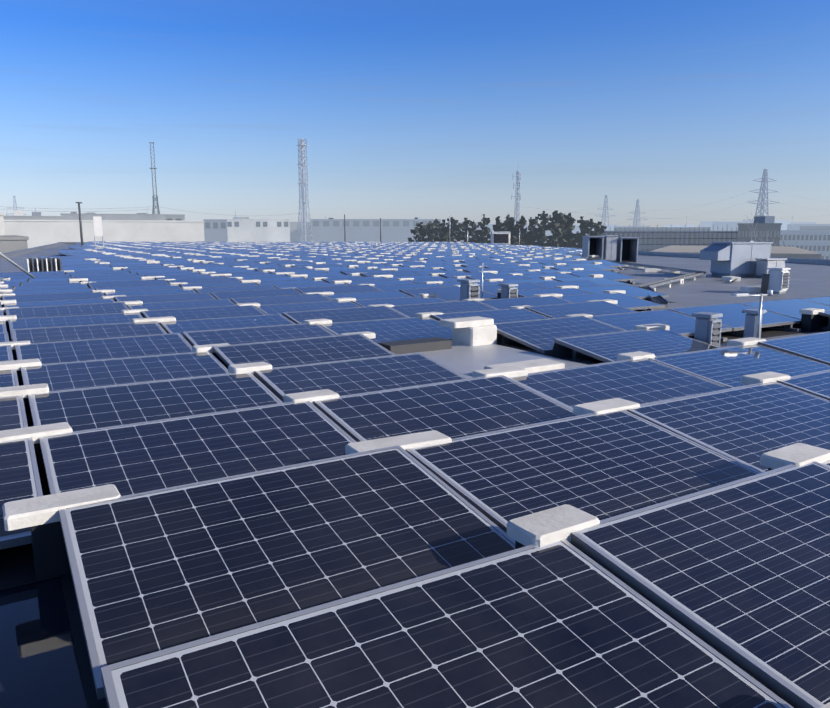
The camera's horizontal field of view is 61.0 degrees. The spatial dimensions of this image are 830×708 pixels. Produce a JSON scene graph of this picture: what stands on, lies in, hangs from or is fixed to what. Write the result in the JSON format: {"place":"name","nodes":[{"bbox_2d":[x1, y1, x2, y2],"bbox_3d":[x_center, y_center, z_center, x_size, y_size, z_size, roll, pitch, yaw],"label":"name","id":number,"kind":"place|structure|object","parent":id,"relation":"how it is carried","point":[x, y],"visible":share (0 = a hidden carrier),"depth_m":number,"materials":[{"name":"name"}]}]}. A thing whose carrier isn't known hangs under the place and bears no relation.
{"place":"outdoors","nodes":[
{"label":"outdoors","id":0,"kind":"place"},
{"bbox_2d":[0,242,829,707],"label":"roof","id":1,"kind":"structure","parent":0,"point":[38,664],"depth_m":2.81,"materials":[{"name":"concrete"}]},
{"bbox_2d":[0,202,790,377],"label":"roof equipment","id":2,"kind":"object","parent":1,"relation":"on","point":[469,348],"visible":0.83,"depth_m":12.84,"materials":[{"name":"paint"}]},
{"bbox_2d":[0,241,829,707],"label":"solar panels","id":3,"kind":"object","parent":1,"relation":"on","point":[254,475],"visible":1,"depth_m":3.47,"materials":[{"name":"blue glass"}]},
{"bbox_2d":[0,0,829,226],"label":"sky","id":4,"kind":"structure","parent":0,"point":[403,109],"materials":[{"name":"blue"}]},
{"label":"ground","id":5,"kind":"structure","parent":0,"visible":0},
{"bbox_2d":[0,138,824,241],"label":"transmission towers","id":6,"kind":"structure","parent":5,"relation":"on","point":[303,163],"depth_m":261.27,"materials":[{"name":"grey metal"}]},
{"bbox_2d":[0,210,829,258],"bbox_3d":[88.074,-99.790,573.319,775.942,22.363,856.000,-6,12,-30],"label":"buildings","id":7,"kind":"structure","parent":5,"relation":"on","point":[19,230],"depth_m":162.49,"materials":[{"name":"concrete"}]},
{"bbox_2d":[408,210,796,247],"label":"trees","id":8,"kind":"object","parent":5,"relation":"on","point":[560,226],"visible":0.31,"depth_m":111.18,"materials":[{"name":"green plant"}]}
]}

